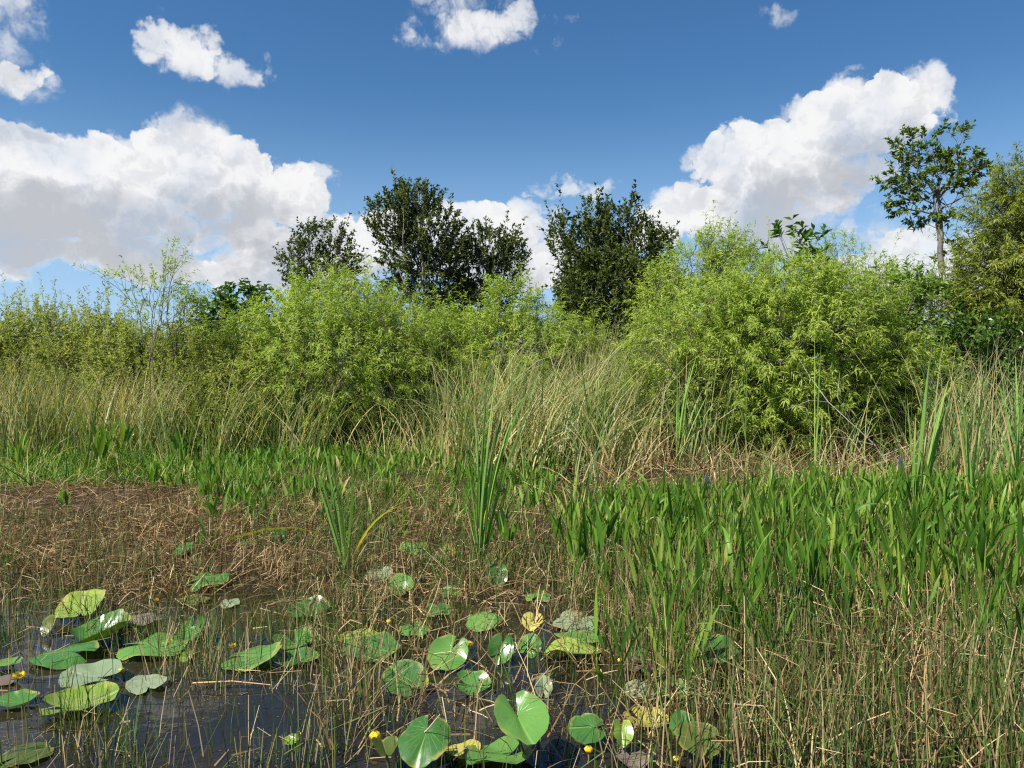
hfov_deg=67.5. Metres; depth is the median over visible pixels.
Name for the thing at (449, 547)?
lily pad
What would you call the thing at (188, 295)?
willow sapling
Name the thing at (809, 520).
pickerelweed
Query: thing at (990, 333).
leafy shrub
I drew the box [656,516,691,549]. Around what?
pickerelweed
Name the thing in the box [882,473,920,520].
pickerelweed
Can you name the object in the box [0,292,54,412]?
scrub bush
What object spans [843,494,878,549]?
pickerelweed
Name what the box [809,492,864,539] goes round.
pickerelweed
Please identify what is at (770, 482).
pickerelweed
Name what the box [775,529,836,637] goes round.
pickerelweed
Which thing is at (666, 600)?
pickerelweed
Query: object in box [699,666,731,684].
lily pad
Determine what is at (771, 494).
pickerelweed
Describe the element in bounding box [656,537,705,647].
pickerelweed
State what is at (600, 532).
pickerelweed
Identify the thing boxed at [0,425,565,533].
grass
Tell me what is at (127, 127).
sky
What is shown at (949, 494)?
pickerelweed
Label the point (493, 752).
lily pad
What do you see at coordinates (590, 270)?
dark tree
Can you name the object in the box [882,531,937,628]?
pickerelweed
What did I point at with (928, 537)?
pickerelweed
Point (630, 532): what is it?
pickerelweed
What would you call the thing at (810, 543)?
pickerelweed
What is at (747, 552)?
pickerelweed
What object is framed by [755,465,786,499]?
pickerelweed
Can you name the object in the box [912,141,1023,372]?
willow tree
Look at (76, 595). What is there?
lily pad
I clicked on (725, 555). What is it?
pickerelweed
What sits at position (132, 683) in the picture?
lily pad
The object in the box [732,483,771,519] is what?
pickerelweed
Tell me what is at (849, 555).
pickerelweed
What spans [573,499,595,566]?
pickerelweed
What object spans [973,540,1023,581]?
pickerelweed
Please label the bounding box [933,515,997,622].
pickerelweed
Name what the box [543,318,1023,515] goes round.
reeds
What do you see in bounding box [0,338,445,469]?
reeds
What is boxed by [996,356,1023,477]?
cattail
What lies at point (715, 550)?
pickerelweed
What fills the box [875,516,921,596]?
pickerelweed
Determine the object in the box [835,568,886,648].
pickerelweed
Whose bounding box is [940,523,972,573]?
pickerelweed
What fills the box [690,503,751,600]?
pickerelweed
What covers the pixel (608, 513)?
pickerelweed
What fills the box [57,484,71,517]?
pickerelweed
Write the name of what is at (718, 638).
lily pad
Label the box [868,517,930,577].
pickerelweed
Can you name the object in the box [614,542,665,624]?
pickerelweed
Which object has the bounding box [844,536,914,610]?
pickerelweed
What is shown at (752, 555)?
pickerelweed
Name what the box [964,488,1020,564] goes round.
pickerelweed
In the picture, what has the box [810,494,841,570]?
pickerelweed
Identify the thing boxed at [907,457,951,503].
pickerelweed
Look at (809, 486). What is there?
pickerelweed
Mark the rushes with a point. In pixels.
(1010, 696)
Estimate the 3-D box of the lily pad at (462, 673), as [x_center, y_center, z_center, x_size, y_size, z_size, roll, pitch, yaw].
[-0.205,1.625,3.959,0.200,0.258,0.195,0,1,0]
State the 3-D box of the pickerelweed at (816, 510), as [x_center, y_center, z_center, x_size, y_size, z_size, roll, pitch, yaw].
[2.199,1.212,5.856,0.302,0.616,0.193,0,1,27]
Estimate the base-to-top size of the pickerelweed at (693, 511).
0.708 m
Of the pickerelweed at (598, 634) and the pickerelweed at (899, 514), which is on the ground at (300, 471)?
the pickerelweed at (899, 514)
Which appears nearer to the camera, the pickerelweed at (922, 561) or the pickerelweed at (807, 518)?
the pickerelweed at (922, 561)
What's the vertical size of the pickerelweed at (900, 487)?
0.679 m
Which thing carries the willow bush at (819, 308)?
on the ground at (300, 471)
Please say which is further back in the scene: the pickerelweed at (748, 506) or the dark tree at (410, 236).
the dark tree at (410, 236)
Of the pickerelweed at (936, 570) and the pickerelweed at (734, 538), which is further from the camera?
the pickerelweed at (734, 538)
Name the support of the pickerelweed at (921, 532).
on the ground at (300, 471)
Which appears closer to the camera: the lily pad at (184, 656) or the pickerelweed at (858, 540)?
the lily pad at (184, 656)
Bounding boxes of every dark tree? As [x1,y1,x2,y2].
[272,212,369,378]
[358,166,479,417]
[427,210,534,325]
[536,179,690,379]
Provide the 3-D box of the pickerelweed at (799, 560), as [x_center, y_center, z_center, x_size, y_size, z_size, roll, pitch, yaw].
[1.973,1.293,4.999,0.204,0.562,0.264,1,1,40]
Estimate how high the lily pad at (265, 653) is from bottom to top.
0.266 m
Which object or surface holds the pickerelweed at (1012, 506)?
on the ground at (300, 471)
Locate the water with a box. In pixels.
[0,562,1023,767]
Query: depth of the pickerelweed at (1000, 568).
4.37 m
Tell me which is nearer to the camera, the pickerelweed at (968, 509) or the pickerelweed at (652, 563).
the pickerelweed at (652, 563)
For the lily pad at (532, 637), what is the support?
on the water
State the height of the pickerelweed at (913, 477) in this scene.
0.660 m
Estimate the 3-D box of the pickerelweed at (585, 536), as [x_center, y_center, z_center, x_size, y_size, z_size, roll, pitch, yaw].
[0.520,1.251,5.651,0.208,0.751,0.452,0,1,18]
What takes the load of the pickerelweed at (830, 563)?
on the ground at (300, 471)
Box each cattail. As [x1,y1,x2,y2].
[318,438,407,577]
[370,410,418,451]
[452,353,489,437]
[460,341,533,567]
[517,350,546,427]
[580,359,609,469]
[664,347,706,467]
[807,349,822,479]
[881,296,947,505]
[948,361,1000,520]
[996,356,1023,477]
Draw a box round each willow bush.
[185,241,488,449]
[405,259,639,423]
[579,216,999,465]
[617,200,782,370]
[808,227,954,435]
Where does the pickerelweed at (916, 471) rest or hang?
on the ground at (300, 471)
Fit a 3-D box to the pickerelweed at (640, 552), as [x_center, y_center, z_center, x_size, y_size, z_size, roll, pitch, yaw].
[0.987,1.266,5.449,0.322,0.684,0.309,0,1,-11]
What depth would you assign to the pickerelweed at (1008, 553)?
4.70 m
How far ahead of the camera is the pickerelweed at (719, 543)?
5.54 m
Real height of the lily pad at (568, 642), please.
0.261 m
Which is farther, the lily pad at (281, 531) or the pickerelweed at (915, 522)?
the lily pad at (281, 531)
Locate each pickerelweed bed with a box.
[158,434,584,552]
[546,449,1023,576]
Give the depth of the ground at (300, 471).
8.45 m
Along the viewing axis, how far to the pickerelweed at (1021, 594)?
3.86 m
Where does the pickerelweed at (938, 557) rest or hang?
on the ground at (300, 471)
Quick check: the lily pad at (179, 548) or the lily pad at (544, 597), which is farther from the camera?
the lily pad at (179, 548)
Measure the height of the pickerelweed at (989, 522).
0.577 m
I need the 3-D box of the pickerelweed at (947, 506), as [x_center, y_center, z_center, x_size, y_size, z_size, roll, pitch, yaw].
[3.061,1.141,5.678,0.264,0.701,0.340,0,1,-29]
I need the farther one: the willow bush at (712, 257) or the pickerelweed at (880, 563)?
the willow bush at (712, 257)
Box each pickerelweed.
[3,429,35,476]
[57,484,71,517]
[80,416,117,485]
[97,412,134,475]
[142,453,163,493]
[166,425,202,471]
[202,491,227,523]
[485,514,519,555]
[495,503,514,562]
[552,517,582,582]
[564,503,595,561]
[567,504,600,597]
[571,499,593,580]
[572,510,623,597]
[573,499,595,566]
[575,497,607,528]
[580,472,592,517]
[588,473,628,511]
[589,476,618,513]
[591,578,651,715]
[592,534,642,621]
[593,548,629,622]
[599,485,646,579]
[611,501,643,576]
[612,511,648,554]
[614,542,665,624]
[617,572,669,646]
[619,488,642,520]
[622,483,662,546]
[623,509,663,561]
[624,495,671,520]
[625,474,644,493]
[628,544,659,613]
[629,512,673,597]
[630,493,675,546]
[632,465,684,496]
[635,531,669,596]
[642,520,686,566]
[644,484,671,535]
[645,565,703,611]
[646,527,686,576]
[648,503,685,545]
[649,521,712,575]
[649,580,692,680]
[651,540,695,612]
[652,483,699,528]
[652,576,700,671]
[653,520,708,579]
[654,605,718,699]
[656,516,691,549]
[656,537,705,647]
[658,518,705,590]
[662,489,695,546]
[665,540,695,570]
[668,484,714,541]
[668,536,729,645]
[669,477,716,506]
[679,524,695,556]
[680,477,728,502]
[681,529,728,598]
[681,531,770,636]
[682,474,706,499]
[682,555,732,633]
[684,509,712,545]
[685,496,708,531]
[688,502,740,540]
[688,515,756,586]
[689,490,714,518]
[690,470,732,507]
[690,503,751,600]
[692,516,721,553]
[692,519,737,570]
[692,520,751,571]
[694,478,737,510]
[695,490,751,546]
[698,565,730,611]
[702,503,737,567]
[704,522,746,582]
[707,513,736,542]
[707,544,764,575]
[714,512,763,549]
[716,504,741,531]
[717,464,778,503]
[718,539,783,658]
[721,511,741,535]
[722,526,794,638]
[728,492,756,523]
[728,523,762,567]
[731,469,780,505]
[731,504,789,539]
[731,529,774,587]
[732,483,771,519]
[733,531,764,584]
[737,493,777,524]
[740,575,795,664]
[741,527,791,622]
[741,527,796,608]
[744,497,775,548]
[744,558,801,641]
[749,500,825,604]
[749,510,795,583]
[750,471,795,501]
[750,485,798,544]
[751,463,785,497]
[753,483,804,506]
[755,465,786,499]
[755,486,780,508]
[757,492,782,525]
[760,523,788,548]
[766,524,819,600]
[767,477,809,553]
[767,483,810,536]
[767,491,794,511]
[768,495,808,551]
[770,523,812,582]
[771,482,815,532]
[773,528,826,648]
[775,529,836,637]
[776,493,812,564]
[777,508,819,574]
[781,479,804,509]
[784,550,814,639]
[785,502,821,542]
[789,531,863,640]
[790,475,815,500]
[791,480,815,500]
[792,470,830,498]
[793,528,854,612]
[793,536,836,622]
[800,529,866,629]
[803,516,830,559]
[803,534,853,620]
[805,488,838,542]
[805,494,839,521]
[806,455,872,503]
[806,498,876,578]
[806,513,842,598]
[808,492,864,578]
[809,492,839,544]
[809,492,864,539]
[810,484,847,518]
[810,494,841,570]
[810,501,861,582]
[811,493,842,510]
[814,510,866,596]
[816,475,833,500]
[816,534,855,607]
[818,510,878,562]
[827,481,855,509]
[827,484,867,550]
[829,475,882,566]
[829,538,900,643]
[831,497,845,559]
[833,504,889,569]
[834,489,848,521]
[835,512,870,575]
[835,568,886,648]
[838,471,876,521]
[838,499,850,555]
[840,494,892,567]
[840,533,875,599]
[841,550,896,641]
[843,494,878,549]
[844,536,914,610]
[853,486,907,548]
[856,516,899,602]
[858,475,896,500]
[860,478,899,493]
[863,469,905,524]
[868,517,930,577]
[870,471,887,541]
[873,515,925,612]
[873,568,917,657]
[874,504,890,564]
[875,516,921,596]
[878,533,933,565]
[880,472,921,500]
[880,502,928,530]
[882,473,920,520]
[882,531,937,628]
[884,475,912,517]
[884,519,945,593]
[885,458,901,499]
[889,486,935,545]
[892,501,965,556]
[893,462,919,489]
[895,513,986,619]
[896,451,938,490]
[896,464,957,509]
[896,507,932,568]
[900,574,946,652]
[901,502,942,532]
[901,519,938,606]
[906,490,957,557]
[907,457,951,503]
[910,486,964,517]
[910,536,986,637]
[911,538,945,603]
[914,510,939,580]
[914,546,974,622]
[916,556,973,624]
[917,481,960,550]
[919,450,974,496]
[920,451,996,495]
[921,499,956,569]
[922,471,972,502]
[922,476,971,543]
[925,502,1006,586]
[926,459,955,484]
[926,514,959,542]
[930,497,977,549]
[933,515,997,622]
[936,484,1008,553]
[937,466,988,495]
[937,489,967,527]
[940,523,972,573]
[945,465,987,505]
[945,513,985,547]
[946,571,1010,667]
[947,510,1017,566]
[947,511,1000,582]
[947,513,1016,590]
[953,514,1023,561]
[953,543,1015,615]
[955,471,990,508]
[957,470,999,506]
[959,471,1017,522]
[963,538,1012,627]
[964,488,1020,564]
[965,504,1001,542]
[965,517,1012,601]
[970,541,1023,617]
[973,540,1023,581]
[973,544,1020,605]
[975,566,1023,614]
[976,468,1008,487]
[977,587,1023,661]
[984,468,1013,489]
[984,507,1023,619]
[996,583,1023,666]
[997,460,1016,492]
[999,476,1023,560]
[999,604,1023,686]
[1004,462,1023,488]
[1004,504,1016,550]
[1010,496,1023,527]
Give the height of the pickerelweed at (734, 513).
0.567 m
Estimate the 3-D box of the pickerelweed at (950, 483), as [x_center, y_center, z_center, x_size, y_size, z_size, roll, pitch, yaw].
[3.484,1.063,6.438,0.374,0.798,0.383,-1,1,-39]
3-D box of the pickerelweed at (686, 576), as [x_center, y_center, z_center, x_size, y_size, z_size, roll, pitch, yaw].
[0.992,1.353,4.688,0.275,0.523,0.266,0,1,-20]
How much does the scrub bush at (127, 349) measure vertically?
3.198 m
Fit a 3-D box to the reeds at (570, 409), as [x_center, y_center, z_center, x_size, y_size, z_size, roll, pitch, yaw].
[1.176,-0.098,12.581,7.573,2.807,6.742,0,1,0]
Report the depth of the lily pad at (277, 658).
4.37 m
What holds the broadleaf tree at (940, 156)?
on the ground at (300, 471)
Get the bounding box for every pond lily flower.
[12,671,24,683]
[118,667,124,679]
[369,730,380,746]
[584,745,592,762]
[673,755,679,767]
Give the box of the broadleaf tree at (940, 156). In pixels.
[868,117,1004,314]
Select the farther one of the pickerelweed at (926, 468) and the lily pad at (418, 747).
the pickerelweed at (926, 468)
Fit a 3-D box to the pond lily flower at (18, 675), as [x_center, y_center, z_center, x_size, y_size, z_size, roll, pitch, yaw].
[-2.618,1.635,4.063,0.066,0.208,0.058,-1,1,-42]
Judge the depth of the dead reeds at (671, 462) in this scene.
10.55 m
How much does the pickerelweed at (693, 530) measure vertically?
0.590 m
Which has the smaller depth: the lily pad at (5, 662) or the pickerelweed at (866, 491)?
the lily pad at (5, 662)
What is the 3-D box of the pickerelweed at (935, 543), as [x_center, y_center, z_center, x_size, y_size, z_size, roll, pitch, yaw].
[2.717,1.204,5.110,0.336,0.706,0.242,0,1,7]
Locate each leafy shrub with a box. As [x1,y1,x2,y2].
[157,278,289,374]
[760,214,845,399]
[838,254,1013,446]
[917,307,1023,453]
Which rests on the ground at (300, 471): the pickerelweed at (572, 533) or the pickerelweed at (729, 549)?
the pickerelweed at (729, 549)
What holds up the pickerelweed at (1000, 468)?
on the ground at (300, 471)
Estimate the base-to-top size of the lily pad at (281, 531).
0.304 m
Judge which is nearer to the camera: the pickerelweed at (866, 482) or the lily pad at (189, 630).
the lily pad at (189, 630)
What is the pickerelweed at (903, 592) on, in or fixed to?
on the ground at (300, 471)
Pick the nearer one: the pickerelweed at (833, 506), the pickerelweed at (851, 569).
the pickerelweed at (851, 569)
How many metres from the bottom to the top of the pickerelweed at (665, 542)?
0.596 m
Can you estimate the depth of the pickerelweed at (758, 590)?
4.30 m
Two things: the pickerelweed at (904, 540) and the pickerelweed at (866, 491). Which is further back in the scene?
the pickerelweed at (866, 491)
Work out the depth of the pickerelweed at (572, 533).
5.92 m
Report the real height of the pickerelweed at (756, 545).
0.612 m
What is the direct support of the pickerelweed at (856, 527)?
on the ground at (300, 471)
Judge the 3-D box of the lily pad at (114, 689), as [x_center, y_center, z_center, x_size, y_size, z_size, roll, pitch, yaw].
[-2.119,1.634,3.756,0.348,0.240,0.313,0,1,0]
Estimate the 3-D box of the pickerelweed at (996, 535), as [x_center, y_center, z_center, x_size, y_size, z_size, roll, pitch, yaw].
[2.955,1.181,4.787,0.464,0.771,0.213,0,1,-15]
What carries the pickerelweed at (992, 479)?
on the ground at (300, 471)
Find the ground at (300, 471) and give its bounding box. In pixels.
[0,373,1023,746]
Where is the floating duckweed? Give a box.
[0,581,646,767]
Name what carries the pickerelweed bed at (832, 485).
on the ground at (300, 471)
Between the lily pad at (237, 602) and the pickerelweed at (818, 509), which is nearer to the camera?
the lily pad at (237, 602)
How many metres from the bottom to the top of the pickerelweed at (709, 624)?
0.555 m
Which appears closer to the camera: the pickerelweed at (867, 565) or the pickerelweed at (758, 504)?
the pickerelweed at (867, 565)
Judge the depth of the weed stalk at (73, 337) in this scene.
14.37 m
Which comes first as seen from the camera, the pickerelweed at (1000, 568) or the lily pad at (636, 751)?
the lily pad at (636, 751)
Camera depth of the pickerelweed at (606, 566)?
5.07 m
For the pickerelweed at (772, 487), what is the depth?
6.76 m
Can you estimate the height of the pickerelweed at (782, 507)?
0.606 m
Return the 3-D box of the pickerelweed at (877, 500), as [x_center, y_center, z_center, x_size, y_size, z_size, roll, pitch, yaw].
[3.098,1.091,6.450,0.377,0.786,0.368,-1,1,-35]
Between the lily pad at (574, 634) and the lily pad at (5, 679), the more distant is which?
the lily pad at (574, 634)
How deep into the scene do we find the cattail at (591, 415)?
10.97 m
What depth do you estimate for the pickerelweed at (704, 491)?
6.92 m
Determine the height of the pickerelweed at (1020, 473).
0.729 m
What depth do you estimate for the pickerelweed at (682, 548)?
5.35 m
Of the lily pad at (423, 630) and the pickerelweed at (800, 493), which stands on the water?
the lily pad at (423, 630)
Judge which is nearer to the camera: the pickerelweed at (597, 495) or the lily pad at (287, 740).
the lily pad at (287, 740)
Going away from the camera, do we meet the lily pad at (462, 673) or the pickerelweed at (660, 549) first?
the lily pad at (462, 673)
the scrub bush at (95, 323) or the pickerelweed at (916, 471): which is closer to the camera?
the pickerelweed at (916, 471)
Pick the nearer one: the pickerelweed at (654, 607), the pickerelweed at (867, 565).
the pickerelweed at (654, 607)
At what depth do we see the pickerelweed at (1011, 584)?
4.75 m
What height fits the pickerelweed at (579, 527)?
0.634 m
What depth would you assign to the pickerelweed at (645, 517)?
6.39 m
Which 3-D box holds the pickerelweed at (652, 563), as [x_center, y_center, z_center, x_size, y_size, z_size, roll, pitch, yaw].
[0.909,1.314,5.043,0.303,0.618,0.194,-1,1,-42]
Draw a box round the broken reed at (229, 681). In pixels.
[192,680,269,684]
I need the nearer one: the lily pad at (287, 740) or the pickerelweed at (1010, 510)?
the lily pad at (287, 740)
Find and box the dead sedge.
[0,466,1023,767]
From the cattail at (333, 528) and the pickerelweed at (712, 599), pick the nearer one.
the pickerelweed at (712, 599)
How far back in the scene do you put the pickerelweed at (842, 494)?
6.71 m
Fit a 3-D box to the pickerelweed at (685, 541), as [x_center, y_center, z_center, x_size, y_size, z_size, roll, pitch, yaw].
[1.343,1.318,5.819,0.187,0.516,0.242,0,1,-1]
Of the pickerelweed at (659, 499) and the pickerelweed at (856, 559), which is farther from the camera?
the pickerelweed at (659, 499)
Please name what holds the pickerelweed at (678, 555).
on the ground at (300, 471)
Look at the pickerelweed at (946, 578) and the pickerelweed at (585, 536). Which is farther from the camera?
the pickerelweed at (585, 536)
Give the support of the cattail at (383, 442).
on the ground at (300, 471)
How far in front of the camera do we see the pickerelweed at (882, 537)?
5.00 m
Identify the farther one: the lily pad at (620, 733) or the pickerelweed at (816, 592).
the pickerelweed at (816, 592)
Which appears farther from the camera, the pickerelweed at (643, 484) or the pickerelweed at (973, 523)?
the pickerelweed at (643, 484)
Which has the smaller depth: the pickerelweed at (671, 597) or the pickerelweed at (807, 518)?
the pickerelweed at (671, 597)
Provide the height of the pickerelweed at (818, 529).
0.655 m
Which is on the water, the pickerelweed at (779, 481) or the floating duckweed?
the floating duckweed
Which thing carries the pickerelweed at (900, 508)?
on the ground at (300, 471)
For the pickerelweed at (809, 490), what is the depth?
6.41 m
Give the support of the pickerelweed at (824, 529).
on the ground at (300, 471)
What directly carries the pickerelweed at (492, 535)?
on the ground at (300, 471)
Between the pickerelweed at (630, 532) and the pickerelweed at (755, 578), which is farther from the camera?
the pickerelweed at (630, 532)
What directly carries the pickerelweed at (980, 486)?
on the ground at (300, 471)
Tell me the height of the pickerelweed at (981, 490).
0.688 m
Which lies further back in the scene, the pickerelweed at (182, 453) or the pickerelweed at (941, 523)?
the pickerelweed at (182, 453)
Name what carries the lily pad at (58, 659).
on the water
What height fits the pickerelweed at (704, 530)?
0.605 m
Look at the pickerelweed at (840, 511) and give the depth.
6.09 m
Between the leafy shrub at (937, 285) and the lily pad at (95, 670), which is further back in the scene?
the leafy shrub at (937, 285)
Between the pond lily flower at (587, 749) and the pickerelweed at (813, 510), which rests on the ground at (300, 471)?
the pickerelweed at (813, 510)
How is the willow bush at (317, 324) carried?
on the ground at (300, 471)
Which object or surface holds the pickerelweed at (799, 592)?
on the ground at (300, 471)
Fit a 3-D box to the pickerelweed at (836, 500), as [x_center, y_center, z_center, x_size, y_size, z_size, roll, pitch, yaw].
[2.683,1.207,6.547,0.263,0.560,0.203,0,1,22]
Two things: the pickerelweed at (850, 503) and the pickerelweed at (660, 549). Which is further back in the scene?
the pickerelweed at (850, 503)
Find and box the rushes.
[0,454,1023,767]
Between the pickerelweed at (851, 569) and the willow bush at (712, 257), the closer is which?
the pickerelweed at (851, 569)
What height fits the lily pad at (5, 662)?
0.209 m
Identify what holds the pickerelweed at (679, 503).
on the ground at (300, 471)
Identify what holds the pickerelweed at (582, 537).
on the ground at (300, 471)
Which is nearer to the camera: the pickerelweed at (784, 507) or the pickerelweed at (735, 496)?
the pickerelweed at (784, 507)
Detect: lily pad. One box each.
[0,656,22,666]
[0,673,14,685]
[0,689,39,706]
[0,742,53,767]
[29,640,98,669]
[39,681,118,714]
[40,614,54,636]
[55,589,105,618]
[59,659,122,686]
[70,609,130,642]
[116,632,188,660]
[125,674,166,694]
[127,613,161,624]
[174,542,195,554]
[175,594,209,604]
[178,615,204,642]
[179,649,193,663]
[188,572,228,591]
[219,598,239,607]
[221,642,281,671]
[270,529,283,540]
[272,626,319,649]
[272,647,318,666]
[283,733,298,745]
[288,595,330,618]
[334,628,376,642]
[341,631,400,662]
[366,566,392,578]
[372,735,397,767]
[380,659,428,696]
[388,573,412,595]
[398,542,427,554]
[398,715,450,767]
[400,621,429,636]
[424,602,450,616]
[427,634,467,669]
[439,585,463,597]
[442,543,455,556]
[444,739,480,758]
[453,670,490,694]
[464,736,534,764]
[466,611,502,631]
[486,563,507,586]
[487,633,513,664]
[494,690,548,752]
[517,633,541,657]
[522,612,542,630]
[525,589,551,601]
[535,675,552,697]
[544,637,600,657]
[553,610,598,631]
[554,630,601,642]
[568,713,605,747]
[612,719,633,748]
[616,745,650,767]
[618,645,655,662]
[623,656,654,672]
[623,706,670,727]
[624,679,655,698]
[659,674,686,700]
[670,710,693,756]
[673,721,720,765]
[693,633,740,671]
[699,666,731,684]
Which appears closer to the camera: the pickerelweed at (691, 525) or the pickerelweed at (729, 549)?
the pickerelweed at (729, 549)
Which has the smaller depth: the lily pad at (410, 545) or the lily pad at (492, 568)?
the lily pad at (492, 568)
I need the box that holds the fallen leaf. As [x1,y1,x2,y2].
[221,527,327,543]
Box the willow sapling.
[71,236,220,442]
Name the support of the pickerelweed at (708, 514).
on the ground at (300, 471)
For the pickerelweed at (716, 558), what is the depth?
5.06 m
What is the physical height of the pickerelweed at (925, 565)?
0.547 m
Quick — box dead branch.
[786,359,939,462]
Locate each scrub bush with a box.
[0,272,85,412]
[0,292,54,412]
[13,264,163,434]
[62,288,199,437]
[116,287,276,446]
[165,300,328,454]
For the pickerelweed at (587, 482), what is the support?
on the ground at (300, 471)
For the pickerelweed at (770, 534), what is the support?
on the ground at (300, 471)
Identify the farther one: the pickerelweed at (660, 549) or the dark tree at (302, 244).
the dark tree at (302, 244)
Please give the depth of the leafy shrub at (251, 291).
14.75 m
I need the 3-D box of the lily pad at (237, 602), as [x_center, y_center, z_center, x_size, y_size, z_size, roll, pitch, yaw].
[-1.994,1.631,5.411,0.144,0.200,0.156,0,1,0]
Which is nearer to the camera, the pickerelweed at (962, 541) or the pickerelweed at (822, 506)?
the pickerelweed at (962, 541)
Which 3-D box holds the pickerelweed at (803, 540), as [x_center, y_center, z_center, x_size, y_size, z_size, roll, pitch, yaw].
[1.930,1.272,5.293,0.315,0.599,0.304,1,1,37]
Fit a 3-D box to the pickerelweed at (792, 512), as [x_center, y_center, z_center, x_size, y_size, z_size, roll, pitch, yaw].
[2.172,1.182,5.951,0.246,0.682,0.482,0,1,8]
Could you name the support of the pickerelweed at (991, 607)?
on the ground at (300, 471)
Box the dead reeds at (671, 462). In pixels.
[186,409,1023,509]
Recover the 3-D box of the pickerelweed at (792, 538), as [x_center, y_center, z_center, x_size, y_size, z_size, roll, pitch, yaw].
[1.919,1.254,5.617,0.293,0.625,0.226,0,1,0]
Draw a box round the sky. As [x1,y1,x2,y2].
[0,0,1023,369]
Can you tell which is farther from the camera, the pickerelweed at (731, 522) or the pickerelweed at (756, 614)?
the pickerelweed at (731, 522)
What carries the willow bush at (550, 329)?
on the ground at (300, 471)
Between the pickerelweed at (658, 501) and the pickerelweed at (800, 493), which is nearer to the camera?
the pickerelweed at (658, 501)
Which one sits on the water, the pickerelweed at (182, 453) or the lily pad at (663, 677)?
the lily pad at (663, 677)
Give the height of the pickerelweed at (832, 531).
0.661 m
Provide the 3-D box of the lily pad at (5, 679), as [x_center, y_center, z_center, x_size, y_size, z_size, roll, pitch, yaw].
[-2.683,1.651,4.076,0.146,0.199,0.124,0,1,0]
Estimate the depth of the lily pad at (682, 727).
3.20 m
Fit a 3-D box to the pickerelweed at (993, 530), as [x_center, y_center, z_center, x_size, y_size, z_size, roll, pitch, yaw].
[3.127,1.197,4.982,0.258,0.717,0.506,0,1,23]
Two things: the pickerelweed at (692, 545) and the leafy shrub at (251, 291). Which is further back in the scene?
the leafy shrub at (251, 291)
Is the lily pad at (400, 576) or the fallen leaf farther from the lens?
the fallen leaf
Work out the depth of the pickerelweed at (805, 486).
7.02 m
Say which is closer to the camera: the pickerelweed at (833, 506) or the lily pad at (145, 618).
the lily pad at (145, 618)
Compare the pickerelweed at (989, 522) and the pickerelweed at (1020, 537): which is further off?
the pickerelweed at (989, 522)
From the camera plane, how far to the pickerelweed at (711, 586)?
4.73 m
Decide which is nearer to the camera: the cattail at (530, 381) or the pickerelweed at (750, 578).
the pickerelweed at (750, 578)
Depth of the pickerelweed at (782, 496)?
6.99 m
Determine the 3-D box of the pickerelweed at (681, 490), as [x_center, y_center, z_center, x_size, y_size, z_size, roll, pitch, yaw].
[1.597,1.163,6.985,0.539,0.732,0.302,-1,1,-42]
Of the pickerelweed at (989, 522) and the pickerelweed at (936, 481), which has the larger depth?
the pickerelweed at (936, 481)
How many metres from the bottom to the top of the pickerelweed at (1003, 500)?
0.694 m
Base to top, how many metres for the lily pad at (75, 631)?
0.331 m
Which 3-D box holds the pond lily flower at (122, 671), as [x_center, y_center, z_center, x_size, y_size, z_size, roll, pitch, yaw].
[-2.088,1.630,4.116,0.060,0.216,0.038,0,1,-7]
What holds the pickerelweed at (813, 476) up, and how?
on the ground at (300, 471)
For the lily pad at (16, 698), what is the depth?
3.82 m
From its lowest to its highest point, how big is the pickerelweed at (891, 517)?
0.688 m
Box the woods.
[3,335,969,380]
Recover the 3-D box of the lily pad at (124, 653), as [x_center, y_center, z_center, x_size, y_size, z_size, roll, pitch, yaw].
[-2.106,1.631,4.515,0.395,0.226,0.351,0,1,0]
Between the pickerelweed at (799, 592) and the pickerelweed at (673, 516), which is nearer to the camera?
the pickerelweed at (799, 592)
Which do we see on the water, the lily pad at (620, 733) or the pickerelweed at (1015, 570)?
the lily pad at (620, 733)
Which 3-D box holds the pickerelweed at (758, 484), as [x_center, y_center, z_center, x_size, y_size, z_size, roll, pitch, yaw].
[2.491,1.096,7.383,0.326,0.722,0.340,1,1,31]
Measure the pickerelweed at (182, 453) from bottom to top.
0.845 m
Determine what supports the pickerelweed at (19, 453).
on the ground at (300, 471)
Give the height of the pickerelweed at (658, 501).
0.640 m
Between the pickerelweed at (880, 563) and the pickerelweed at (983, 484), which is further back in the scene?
the pickerelweed at (983, 484)
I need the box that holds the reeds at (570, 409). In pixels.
[370,306,783,482]
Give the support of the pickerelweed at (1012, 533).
on the ground at (300, 471)
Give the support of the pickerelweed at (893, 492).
on the ground at (300, 471)
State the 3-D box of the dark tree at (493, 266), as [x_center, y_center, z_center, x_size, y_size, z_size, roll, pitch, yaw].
[-0.873,-1.787,20.440,2.867,5.782,2.202,0,1,-24]
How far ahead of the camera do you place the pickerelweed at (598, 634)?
3.86 m
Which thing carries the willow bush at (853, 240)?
on the ground at (300, 471)
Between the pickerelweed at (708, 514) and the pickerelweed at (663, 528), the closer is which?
the pickerelweed at (663, 528)
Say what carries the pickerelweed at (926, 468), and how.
on the ground at (300, 471)
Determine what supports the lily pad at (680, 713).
on the water
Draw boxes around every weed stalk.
[6,334,46,407]
[33,289,69,395]
[62,314,87,370]
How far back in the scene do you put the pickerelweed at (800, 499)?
6.60 m
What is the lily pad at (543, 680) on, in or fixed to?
on the water
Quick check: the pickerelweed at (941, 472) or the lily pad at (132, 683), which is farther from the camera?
the pickerelweed at (941, 472)
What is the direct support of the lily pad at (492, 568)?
on the water
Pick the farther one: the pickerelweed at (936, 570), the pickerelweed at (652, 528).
the pickerelweed at (652, 528)

